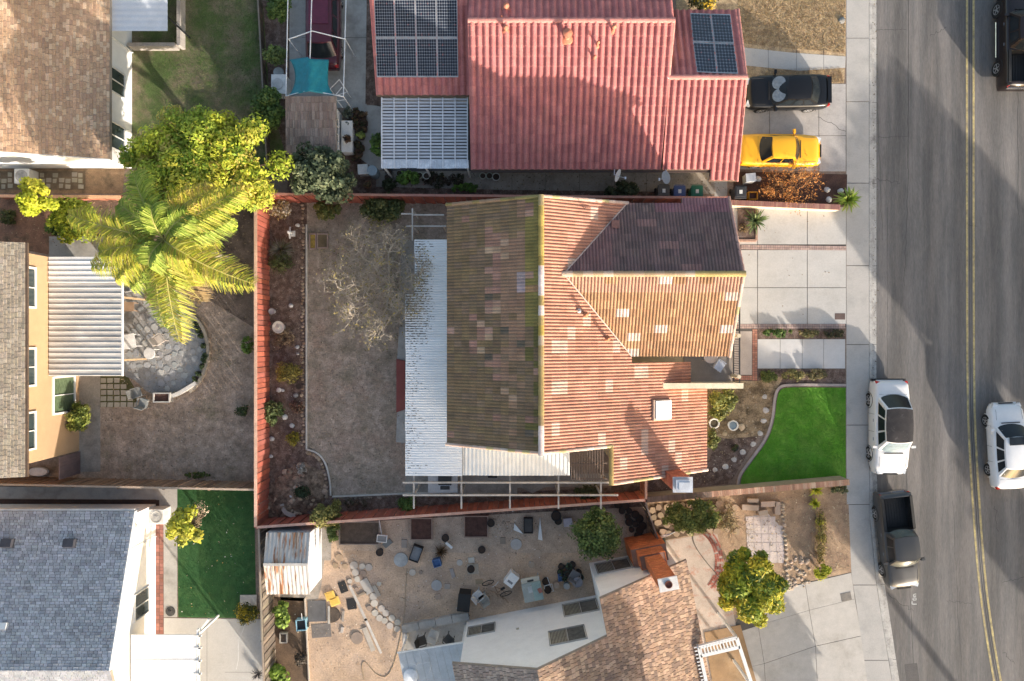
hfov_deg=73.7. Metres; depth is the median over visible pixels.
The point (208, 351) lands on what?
garden wall
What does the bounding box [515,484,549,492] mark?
path
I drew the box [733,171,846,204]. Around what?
flower bed
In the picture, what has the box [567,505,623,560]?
orange tree
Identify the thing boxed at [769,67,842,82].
grass
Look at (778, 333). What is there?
hedge
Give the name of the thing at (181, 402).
fallen leaves
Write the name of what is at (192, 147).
broadleaf tree
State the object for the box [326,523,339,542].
shrub
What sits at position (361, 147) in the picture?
flower pot
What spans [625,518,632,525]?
flower pot
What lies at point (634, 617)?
house
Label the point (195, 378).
flower pot
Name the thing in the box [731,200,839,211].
garden wall
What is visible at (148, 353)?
table
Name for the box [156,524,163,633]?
path
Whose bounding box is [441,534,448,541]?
flower pot
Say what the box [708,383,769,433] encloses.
grass
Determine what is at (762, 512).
stone block
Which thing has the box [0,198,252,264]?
fallen leaves
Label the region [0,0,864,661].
ground
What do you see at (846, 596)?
meter cover
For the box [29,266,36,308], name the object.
window
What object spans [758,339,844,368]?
path
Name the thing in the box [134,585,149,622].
window
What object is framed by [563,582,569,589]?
round slab
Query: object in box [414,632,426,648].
chair
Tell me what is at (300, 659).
shrub
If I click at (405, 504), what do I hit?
shrub
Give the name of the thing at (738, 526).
dry shrub
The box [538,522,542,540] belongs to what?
white board
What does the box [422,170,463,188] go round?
shrub
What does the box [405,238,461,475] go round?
patio cover
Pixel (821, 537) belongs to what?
hedge
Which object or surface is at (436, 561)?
plastic bin
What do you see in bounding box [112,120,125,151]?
window
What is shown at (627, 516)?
flower pot
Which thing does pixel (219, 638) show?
patio
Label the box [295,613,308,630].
garden cart
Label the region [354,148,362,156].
flower pot
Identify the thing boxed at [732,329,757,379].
paving
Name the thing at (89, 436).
path
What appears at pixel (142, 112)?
lawn
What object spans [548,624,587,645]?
window
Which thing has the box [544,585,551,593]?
flower pot
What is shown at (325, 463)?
lawn kerb
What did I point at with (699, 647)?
pergola
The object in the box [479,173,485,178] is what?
flower pot
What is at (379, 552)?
flower pot
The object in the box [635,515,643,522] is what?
flower pot
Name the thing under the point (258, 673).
spiky plant
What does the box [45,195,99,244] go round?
shrub
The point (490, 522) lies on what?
flower pot
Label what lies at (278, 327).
bird bath
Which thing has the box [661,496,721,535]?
shrub
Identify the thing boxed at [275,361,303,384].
shrub
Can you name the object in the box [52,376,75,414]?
window
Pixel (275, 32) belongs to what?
flower bed
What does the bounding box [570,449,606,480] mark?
patio cover
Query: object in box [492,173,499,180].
flower pot
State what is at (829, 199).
garden stone
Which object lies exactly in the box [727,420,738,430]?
garden urn
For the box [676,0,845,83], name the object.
yard
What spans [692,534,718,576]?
garden hose
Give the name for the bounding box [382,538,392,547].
black tub
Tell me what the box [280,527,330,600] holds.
path
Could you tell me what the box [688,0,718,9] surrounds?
flowering bush
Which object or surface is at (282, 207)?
shrub
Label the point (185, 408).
grass
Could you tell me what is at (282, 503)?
rock mound
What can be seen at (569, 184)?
fallen leaves
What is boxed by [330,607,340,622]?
compost heap
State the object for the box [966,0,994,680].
road marking
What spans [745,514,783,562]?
patio
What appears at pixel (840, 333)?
hedge
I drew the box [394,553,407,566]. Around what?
round slab
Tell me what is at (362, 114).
flower pot
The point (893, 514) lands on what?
parked car
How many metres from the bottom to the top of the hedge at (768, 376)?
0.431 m
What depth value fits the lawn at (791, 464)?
36.99 m
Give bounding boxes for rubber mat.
[338,580,347,593]
[346,598,356,609]
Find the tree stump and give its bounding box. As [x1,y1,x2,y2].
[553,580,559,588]
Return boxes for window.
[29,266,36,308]
[29,347,36,386]
[29,411,36,450]
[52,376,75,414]
[112,65,125,98]
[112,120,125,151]
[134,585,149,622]
[337,117,338,143]
[467,621,495,636]
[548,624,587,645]
[562,598,599,616]
[594,557,632,574]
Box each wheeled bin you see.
[654,184,669,199]
[670,186,685,195]
[687,186,702,195]
[729,185,746,199]
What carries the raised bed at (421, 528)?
on the yard at (394, 533)
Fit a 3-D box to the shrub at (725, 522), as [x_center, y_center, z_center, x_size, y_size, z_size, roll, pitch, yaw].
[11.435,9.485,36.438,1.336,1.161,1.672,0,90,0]
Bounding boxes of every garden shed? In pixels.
[263,522,321,594]
[285,96,341,157]
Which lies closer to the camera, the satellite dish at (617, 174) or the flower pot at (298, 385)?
the satellite dish at (617, 174)
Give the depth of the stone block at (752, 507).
36.76 m
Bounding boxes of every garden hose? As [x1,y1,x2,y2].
[362,571,406,680]
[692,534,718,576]
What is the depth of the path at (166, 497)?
36.99 m
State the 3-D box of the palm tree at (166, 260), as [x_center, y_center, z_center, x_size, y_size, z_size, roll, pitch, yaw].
[-16.101,-3.757,33.118,8.671,7.774,7.938,0,90,0]
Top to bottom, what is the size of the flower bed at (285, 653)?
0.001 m
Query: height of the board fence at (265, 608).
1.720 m
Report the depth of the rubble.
36.97 m
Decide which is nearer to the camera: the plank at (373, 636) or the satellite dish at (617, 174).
the satellite dish at (617, 174)
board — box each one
[467,564,478,573]
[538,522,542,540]
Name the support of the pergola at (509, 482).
on the patio at (409, 487)
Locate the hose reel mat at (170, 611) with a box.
[166,607,174,615]
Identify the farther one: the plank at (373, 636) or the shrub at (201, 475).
the plank at (373, 636)
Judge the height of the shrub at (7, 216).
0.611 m
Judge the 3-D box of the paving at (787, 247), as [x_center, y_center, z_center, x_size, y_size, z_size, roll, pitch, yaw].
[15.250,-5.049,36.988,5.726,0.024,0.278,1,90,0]
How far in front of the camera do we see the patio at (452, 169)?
36.97 m
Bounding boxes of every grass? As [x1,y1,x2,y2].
[101,290,252,480]
[309,203,403,490]
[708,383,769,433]
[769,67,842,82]
[789,501,816,576]
[824,490,848,568]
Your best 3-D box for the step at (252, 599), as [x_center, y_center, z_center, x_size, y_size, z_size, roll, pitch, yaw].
[-14.278,14.139,36.975,0.889,0.050,0.722,0,90,0]
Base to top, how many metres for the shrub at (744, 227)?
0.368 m
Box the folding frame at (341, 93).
[330,79,352,110]
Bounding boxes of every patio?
[49,236,102,256]
[124,287,205,393]
[164,618,262,680]
[383,109,470,170]
[401,240,516,493]
[402,621,466,654]
[704,625,755,680]
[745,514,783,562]
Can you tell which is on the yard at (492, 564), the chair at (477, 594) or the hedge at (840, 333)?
the chair at (477, 594)
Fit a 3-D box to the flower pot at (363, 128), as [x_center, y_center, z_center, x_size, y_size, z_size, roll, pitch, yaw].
[-7.996,-11.392,36.674,0.512,0.649,0.428,31,90,0]
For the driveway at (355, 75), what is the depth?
36.99 m
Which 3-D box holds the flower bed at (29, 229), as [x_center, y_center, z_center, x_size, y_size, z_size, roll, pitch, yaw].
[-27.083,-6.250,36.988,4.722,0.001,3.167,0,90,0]
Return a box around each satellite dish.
[614,169,625,181]
[658,169,669,183]
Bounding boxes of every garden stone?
[826,196,831,202]
[838,17,844,23]
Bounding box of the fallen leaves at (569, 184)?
[377,172,725,193]
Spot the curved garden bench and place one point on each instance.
(185, 389)
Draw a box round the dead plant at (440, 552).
[433,544,447,558]
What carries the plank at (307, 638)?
on the yard at (492, 564)
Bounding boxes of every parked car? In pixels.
[305,0,343,70]
[740,129,820,168]
[745,69,831,112]
[866,379,915,474]
[872,489,924,588]
[981,401,1023,489]
[991,0,1023,90]
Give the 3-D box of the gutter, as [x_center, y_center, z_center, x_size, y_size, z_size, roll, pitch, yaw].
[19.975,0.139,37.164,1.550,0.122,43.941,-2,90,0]
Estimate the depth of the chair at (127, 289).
36.53 m
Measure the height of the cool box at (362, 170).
0.580 m
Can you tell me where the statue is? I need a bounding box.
[287,227,294,238]
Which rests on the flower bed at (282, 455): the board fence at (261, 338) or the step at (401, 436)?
the board fence at (261, 338)
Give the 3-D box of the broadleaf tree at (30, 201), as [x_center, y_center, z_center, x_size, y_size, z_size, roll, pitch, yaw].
[-24.237,-7.358,35.426,1.856,3.167,2.176,-26,90,0]
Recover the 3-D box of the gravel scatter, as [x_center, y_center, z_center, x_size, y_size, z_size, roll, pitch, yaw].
[-12.175,-0.467,36.988,2.009,0.033,13.959,0,90,0]
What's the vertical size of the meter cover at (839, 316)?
0.012 m
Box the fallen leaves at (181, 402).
[103,279,252,480]
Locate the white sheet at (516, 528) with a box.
[514,523,522,533]
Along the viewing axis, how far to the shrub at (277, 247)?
36.65 m
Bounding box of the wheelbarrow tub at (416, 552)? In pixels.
[408,543,423,562]
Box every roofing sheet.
[307,600,325,621]
[311,623,331,637]
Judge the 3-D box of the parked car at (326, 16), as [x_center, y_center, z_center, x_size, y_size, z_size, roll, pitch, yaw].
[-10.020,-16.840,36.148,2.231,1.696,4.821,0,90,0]
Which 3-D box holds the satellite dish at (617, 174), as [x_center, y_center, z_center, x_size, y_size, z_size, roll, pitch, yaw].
[5.372,-8.352,34.117,0.570,0.900,0.877,0,90,0]
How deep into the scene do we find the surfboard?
36.58 m
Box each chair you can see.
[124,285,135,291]
[125,387,145,398]
[133,397,152,409]
[148,333,168,345]
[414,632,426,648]
[427,628,439,644]
[442,631,454,643]
[471,587,483,604]
[477,591,489,608]
[504,568,518,588]
[568,569,580,584]
[710,359,726,372]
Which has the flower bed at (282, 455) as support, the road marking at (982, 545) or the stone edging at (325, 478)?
the stone edging at (325, 478)
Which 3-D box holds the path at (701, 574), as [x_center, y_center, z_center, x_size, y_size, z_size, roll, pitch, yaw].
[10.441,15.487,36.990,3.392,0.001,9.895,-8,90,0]
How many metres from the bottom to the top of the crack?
0.014 m
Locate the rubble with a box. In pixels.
[328,511,597,633]
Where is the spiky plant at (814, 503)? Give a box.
[809,497,820,508]
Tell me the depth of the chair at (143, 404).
36.53 m
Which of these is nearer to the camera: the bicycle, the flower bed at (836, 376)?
the bicycle
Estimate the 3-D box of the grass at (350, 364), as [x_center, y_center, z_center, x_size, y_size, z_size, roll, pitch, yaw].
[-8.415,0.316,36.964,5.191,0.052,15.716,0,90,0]
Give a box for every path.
[0,168,124,192]
[0,487,176,616]
[79,376,99,471]
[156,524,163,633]
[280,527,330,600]
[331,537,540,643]
[352,105,388,169]
[376,171,714,193]
[462,473,609,488]
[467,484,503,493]
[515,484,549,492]
[567,484,603,487]
[744,47,845,70]
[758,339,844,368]
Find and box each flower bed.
[0,198,53,253]
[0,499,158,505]
[53,198,252,326]
[262,0,288,159]
[263,196,642,521]
[266,597,307,680]
[287,153,654,195]
[365,0,380,105]
[612,369,845,491]
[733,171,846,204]
[758,329,845,338]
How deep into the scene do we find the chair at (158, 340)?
36.53 m
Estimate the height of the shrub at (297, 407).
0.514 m
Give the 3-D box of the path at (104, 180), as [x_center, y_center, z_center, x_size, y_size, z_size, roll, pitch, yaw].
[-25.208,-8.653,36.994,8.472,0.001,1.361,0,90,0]
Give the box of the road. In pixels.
[876,0,1023,680]
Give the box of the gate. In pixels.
[59,452,79,479]
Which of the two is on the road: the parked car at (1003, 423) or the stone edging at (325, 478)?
the parked car at (1003, 423)
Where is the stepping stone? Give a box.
[738,424,744,430]
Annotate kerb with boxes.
[306,224,331,495]
[332,492,447,497]
[736,383,845,484]
[869,0,895,680]
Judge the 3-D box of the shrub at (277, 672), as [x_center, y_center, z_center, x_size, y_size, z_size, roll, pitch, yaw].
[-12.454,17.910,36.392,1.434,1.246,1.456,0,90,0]
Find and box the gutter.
[872,0,898,680]
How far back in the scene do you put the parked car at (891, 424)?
35.97 m
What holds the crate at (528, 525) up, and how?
on the yard at (394, 533)
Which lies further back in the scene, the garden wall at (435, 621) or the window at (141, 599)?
the garden wall at (435, 621)
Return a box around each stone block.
[741,504,758,510]
[746,498,758,501]
[757,509,767,515]
[759,500,775,506]
[773,501,780,514]
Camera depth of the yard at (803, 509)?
36.99 m
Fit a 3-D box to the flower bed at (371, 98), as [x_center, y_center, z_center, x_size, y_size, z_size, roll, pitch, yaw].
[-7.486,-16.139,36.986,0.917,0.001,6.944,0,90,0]
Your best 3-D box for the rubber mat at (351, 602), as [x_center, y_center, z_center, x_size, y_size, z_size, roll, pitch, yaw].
[-8.687,14.266,36.985,0.500,0.030,0.600,-9,90,0]
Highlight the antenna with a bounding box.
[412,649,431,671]
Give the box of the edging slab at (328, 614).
[328,606,329,623]
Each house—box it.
[0,0,132,167]
[0,242,78,477]
[0,504,156,680]
[370,0,747,181]
[445,194,745,492]
[452,532,709,680]
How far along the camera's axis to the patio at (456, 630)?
36.99 m
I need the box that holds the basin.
[273,67,283,73]
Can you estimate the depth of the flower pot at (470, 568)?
36.72 m
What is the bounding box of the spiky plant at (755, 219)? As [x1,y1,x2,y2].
[744,208,768,234]
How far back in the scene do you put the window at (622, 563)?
35.80 m
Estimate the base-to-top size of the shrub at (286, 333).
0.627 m
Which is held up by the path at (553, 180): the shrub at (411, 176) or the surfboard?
the shrub at (411, 176)
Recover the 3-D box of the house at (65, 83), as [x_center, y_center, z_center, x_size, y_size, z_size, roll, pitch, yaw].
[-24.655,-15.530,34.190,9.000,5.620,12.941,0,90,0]
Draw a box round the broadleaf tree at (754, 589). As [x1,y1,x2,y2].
[716,546,789,628]
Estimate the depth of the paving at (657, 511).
36.95 m
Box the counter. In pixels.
[341,121,354,154]
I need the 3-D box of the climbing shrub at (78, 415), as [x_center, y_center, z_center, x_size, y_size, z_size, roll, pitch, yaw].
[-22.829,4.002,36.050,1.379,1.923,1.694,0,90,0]
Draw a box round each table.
[124,302,137,310]
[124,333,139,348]
[143,348,158,358]
[573,577,582,587]
[702,356,717,362]
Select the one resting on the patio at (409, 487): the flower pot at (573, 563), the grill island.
the grill island
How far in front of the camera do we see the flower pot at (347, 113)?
36.29 m
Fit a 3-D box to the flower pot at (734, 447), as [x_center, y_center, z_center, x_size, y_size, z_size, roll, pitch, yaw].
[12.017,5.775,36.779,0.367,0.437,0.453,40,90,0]
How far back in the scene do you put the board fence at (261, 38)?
36.60 m
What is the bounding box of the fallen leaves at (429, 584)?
[289,508,631,680]
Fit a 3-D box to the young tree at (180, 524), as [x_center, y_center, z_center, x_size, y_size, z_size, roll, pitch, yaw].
[-16.839,9.568,35.551,1.935,2.921,2.128,-14,90,0]
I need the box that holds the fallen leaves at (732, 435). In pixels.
[664,384,764,488]
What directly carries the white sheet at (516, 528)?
on the yard at (394, 533)
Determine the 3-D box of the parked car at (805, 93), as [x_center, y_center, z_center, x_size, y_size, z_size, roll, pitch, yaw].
[14.611,-13.200,36.266,4.472,1.462,2.191,-1,90,0]
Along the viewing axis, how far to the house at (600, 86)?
33.33 m
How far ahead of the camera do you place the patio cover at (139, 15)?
34.40 m
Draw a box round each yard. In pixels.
[2,195,253,486]
[266,507,645,680]
[307,200,456,496]
[336,508,626,552]
[647,485,850,614]
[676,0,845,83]
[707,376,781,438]
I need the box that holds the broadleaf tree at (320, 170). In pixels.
[289,141,357,203]
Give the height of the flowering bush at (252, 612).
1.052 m
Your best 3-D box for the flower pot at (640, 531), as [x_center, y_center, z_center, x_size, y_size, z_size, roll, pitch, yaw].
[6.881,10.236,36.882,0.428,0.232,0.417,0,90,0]
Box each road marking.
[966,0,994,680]
[973,0,1001,680]
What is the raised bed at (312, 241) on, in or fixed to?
on the yard at (347, 483)
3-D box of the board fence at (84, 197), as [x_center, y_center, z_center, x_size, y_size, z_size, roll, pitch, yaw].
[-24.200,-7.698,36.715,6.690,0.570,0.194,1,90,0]
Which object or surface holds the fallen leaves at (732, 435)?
on the flower bed at (752, 431)
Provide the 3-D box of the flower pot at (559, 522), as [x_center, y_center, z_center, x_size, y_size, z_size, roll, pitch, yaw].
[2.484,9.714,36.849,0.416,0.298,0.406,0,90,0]
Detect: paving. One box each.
[0,171,84,189]
[100,376,138,406]
[649,499,739,539]
[703,532,722,588]
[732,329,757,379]
[736,324,844,328]
[741,244,845,249]
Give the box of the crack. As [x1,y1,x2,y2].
[236,625,244,669]
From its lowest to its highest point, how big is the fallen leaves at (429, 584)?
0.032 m
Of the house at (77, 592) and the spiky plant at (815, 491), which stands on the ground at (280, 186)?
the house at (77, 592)
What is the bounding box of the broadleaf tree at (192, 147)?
[117,103,295,241]
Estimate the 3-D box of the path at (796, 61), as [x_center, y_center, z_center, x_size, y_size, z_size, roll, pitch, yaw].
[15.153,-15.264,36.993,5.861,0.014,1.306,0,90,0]
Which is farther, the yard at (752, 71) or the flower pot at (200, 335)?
the yard at (752, 71)
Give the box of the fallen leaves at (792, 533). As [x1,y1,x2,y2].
[687,490,849,577]
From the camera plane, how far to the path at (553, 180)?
36.99 m
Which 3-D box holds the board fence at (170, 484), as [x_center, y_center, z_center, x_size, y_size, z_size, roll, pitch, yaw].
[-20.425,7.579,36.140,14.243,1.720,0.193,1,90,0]
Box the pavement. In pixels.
[846,0,891,680]
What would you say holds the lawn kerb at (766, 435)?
on the ground at (280, 186)
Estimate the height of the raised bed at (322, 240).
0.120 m
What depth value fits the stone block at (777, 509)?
36.76 m
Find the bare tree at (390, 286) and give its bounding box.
[313,212,439,359]
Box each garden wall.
[127,0,184,50]
[188,311,210,392]
[402,612,468,632]
[646,476,849,502]
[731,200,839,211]
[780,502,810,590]
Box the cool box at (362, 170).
[357,164,369,176]
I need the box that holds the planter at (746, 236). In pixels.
[738,209,757,241]
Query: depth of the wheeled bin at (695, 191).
35.95 m
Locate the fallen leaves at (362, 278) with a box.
[315,225,408,335]
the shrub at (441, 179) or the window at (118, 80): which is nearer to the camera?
the window at (118, 80)
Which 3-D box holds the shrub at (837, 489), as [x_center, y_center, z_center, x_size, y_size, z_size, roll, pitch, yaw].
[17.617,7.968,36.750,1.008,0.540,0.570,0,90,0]
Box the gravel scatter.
[269,204,305,460]
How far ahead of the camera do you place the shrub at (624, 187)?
35.91 m
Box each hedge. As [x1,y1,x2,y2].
[760,370,777,382]
[762,328,792,337]
[781,369,805,381]
[798,329,819,337]
[806,368,827,380]
[814,510,829,563]
[823,329,843,337]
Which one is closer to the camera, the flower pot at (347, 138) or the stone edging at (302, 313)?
the flower pot at (347, 138)
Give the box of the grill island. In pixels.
[428,476,457,492]
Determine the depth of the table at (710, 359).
33.50 m
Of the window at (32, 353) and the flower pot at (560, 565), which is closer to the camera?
the window at (32, 353)
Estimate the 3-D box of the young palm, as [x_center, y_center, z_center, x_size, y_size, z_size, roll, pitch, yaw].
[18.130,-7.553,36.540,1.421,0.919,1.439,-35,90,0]
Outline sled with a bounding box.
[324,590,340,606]
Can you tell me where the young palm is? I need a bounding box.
[832,187,860,211]
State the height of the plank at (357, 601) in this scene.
0.040 m
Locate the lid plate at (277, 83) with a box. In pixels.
[272,78,282,89]
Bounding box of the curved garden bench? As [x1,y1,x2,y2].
[171,381,196,397]
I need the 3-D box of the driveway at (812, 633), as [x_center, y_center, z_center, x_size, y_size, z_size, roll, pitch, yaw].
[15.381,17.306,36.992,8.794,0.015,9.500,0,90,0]
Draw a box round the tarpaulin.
[289,57,332,95]
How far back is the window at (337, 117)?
35.91 m
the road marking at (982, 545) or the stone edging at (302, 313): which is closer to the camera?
the stone edging at (302, 313)
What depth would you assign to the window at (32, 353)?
33.37 m
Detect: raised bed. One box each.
[153,392,173,402]
[279,632,287,642]
[309,233,316,249]
[317,233,328,247]
[339,520,380,544]
[410,517,432,539]
[464,515,488,537]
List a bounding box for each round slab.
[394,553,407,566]
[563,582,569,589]
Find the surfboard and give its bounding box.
[29,467,48,475]
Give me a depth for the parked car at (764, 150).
36.08 m
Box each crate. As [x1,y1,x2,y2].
[524,517,532,533]
[746,192,757,200]
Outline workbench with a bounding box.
[521,573,543,602]
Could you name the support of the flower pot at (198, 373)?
on the patio at (169, 369)
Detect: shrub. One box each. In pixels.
[0,209,15,224]
[43,214,71,236]
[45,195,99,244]
[64,400,91,431]
[184,471,210,478]
[191,500,208,527]
[234,405,249,417]
[240,336,253,353]
[249,84,284,133]
[261,400,285,425]
[262,44,287,66]
[266,0,291,23]
[266,662,290,680]
[267,199,291,220]
[268,250,295,274]
[269,234,294,262]
[271,326,293,352]
[272,600,289,628]
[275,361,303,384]
[285,431,300,445]
[289,400,304,412]
[293,485,310,498]
[294,651,306,666]
[296,462,306,473]
[309,499,342,528]
[313,201,341,220]
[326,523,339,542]
[343,498,367,507]
[358,192,405,226]
[369,132,382,156]
[382,178,397,191]
[396,170,419,185]
[396,496,416,511]
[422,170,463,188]
[451,182,477,192]
[575,484,598,505]
[604,179,639,195]
[661,496,721,535]
[707,427,720,450]
[708,389,738,421]
[714,503,739,533]
[717,509,756,544]
[739,222,748,231]
[758,153,826,213]
[813,563,831,580]
[831,486,848,493]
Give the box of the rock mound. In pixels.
[267,462,326,519]
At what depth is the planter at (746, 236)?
36.90 m
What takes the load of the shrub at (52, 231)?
on the flower bed at (235, 246)
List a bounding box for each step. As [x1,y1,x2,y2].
[240,595,256,606]
[396,359,404,411]
[396,410,405,442]
[397,327,405,359]
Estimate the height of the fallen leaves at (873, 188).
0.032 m
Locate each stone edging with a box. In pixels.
[299,204,305,445]
[305,451,396,499]
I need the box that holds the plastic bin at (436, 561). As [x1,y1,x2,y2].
[432,556,441,567]
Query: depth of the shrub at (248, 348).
36.65 m
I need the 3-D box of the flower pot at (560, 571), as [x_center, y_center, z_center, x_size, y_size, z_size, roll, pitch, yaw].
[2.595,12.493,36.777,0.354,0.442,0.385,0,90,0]
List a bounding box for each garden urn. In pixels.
[268,308,275,313]
[709,418,719,428]
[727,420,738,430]
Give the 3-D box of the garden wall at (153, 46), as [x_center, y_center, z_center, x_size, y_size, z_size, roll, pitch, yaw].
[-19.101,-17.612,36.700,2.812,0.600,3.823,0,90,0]
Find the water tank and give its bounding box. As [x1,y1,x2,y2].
[367,165,379,178]
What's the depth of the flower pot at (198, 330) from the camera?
36.73 m
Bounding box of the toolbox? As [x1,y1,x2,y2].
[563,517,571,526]
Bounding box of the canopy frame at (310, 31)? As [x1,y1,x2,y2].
[285,0,354,107]
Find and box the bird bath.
[272,321,285,332]
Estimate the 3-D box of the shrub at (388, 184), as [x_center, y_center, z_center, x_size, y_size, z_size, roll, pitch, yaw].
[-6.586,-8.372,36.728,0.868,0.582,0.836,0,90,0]
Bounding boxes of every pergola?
[401,208,446,240]
[403,475,617,508]
[694,612,751,680]
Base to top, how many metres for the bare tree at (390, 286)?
4.660 m
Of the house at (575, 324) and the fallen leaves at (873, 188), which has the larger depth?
the fallen leaves at (873, 188)
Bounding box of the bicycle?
[482,580,511,596]
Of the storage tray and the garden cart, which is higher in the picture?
the storage tray
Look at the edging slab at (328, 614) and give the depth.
36.90 m
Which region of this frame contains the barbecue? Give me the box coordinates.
[457,588,470,611]
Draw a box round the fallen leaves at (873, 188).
[872,3,878,489]
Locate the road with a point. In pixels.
(938, 632)
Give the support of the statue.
on the flower bed at (282, 455)
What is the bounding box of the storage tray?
[376,534,387,542]
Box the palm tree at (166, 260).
[66,168,259,344]
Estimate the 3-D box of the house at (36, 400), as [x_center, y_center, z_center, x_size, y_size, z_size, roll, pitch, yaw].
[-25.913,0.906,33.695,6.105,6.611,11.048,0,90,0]
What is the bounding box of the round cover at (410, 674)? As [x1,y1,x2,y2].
[403,668,417,680]
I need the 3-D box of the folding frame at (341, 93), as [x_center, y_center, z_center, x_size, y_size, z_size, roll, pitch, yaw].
[-8.964,-12.893,36.291,0.752,1.418,1.426,-30,90,0]
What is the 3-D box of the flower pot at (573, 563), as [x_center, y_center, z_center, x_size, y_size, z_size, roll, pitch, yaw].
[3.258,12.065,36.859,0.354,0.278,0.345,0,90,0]
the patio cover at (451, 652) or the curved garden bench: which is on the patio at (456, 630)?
the patio cover at (451, 652)
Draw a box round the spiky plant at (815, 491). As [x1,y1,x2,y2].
[809,487,823,495]
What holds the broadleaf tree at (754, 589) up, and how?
on the yard at (803, 509)
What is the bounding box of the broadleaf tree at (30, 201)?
[15,176,59,216]
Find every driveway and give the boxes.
[289,0,367,107]
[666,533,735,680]
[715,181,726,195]
[733,207,845,326]
[735,572,866,680]
[740,84,845,170]
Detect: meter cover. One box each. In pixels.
[835,313,844,319]
[840,592,851,601]
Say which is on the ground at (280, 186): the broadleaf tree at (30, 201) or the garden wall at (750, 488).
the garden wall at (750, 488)
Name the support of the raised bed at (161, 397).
on the yard at (227, 372)
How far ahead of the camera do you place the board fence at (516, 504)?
35.63 m
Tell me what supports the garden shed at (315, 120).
on the ground at (280, 186)
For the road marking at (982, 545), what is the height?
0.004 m
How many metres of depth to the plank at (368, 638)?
36.94 m
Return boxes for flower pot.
[192,376,198,381]
[194,327,201,333]
[195,371,201,376]
[197,333,203,338]
[295,383,301,388]
[342,105,352,119]
[342,134,351,143]
[350,154,360,162]
[352,107,359,116]
[352,115,359,124]
[353,124,360,129]
[353,140,361,146]
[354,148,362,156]
[355,131,365,140]
[355,144,364,151]
[358,111,367,118]
[358,124,367,132]
[359,117,367,126]
[376,548,383,555]
[385,168,392,175]
[423,172,429,178]
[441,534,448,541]
[467,565,474,572]
[478,546,485,553]
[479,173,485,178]
[486,173,492,179]
[487,519,494,526]
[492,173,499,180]
[542,577,549,584]
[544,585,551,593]
[551,510,560,520]
[554,519,561,524]
[557,569,563,576]
[558,563,563,569]
[561,574,567,581]
[569,561,575,567]
[614,503,621,507]
[619,507,624,513]
[622,503,628,509]
[625,513,630,519]
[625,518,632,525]
[631,510,639,518]
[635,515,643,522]
[636,527,643,533]
[638,522,646,529]
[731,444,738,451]
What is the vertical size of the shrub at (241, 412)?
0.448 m
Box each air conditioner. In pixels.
[14,169,38,184]
[149,506,170,523]
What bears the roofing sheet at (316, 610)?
on the yard at (492, 564)
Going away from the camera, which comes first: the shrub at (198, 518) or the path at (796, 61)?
the shrub at (198, 518)
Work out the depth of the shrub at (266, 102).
35.33 m
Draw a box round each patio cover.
[48,257,146,375]
[112,0,189,37]
[131,615,218,680]
[381,97,470,177]
[397,625,465,680]
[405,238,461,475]
[463,447,569,475]
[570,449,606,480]
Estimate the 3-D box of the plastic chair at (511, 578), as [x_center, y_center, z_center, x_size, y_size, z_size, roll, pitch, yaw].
[-0.027,12.789,36.694,0.550,0.611,0.700,37,90,0]
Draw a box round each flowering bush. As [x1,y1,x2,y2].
[233,602,259,625]
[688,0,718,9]
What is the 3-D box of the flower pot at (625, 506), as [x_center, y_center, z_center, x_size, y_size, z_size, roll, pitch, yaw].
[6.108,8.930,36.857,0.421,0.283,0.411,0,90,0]
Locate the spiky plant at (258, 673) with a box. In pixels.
[249,670,261,680]
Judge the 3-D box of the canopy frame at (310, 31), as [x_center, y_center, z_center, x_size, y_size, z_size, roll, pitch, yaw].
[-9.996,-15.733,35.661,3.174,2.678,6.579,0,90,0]
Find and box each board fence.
[0,194,121,200]
[0,476,262,491]
[254,203,269,527]
[256,491,645,528]
[257,0,270,170]
[257,523,275,680]
[270,192,727,203]
[637,481,647,498]
[641,499,657,538]
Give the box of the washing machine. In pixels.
[271,74,290,98]
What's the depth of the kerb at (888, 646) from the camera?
37.00 m
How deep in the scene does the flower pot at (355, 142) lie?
36.55 m
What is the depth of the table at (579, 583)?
36.39 m
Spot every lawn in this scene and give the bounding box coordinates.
[124,0,285,175]
[177,489,255,617]
[741,387,845,483]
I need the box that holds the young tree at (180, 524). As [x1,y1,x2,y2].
[165,504,203,548]
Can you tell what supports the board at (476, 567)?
on the yard at (492, 564)
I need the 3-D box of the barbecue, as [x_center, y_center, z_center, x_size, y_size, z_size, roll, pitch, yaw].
[-2.551,13.896,36.560,0.660,0.880,0.940,6,90,0]
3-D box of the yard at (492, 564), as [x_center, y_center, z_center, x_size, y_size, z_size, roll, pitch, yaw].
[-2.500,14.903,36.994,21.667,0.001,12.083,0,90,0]
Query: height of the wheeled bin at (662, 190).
1.066 m
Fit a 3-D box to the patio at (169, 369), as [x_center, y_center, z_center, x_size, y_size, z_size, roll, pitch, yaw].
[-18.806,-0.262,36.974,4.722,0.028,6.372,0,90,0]
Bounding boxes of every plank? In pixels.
[304,598,306,617]
[306,629,307,648]
[307,648,309,680]
[348,585,366,618]
[362,627,375,651]
[364,618,381,653]
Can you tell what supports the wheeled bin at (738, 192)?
on the ground at (280, 186)
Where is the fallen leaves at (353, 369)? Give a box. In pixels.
[309,204,404,490]
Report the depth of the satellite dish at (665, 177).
34.01 m
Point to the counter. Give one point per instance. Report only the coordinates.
(349, 147)
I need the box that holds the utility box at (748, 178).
[742,173,755,183]
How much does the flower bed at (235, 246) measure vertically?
0.001 m
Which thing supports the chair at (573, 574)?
on the yard at (492, 564)

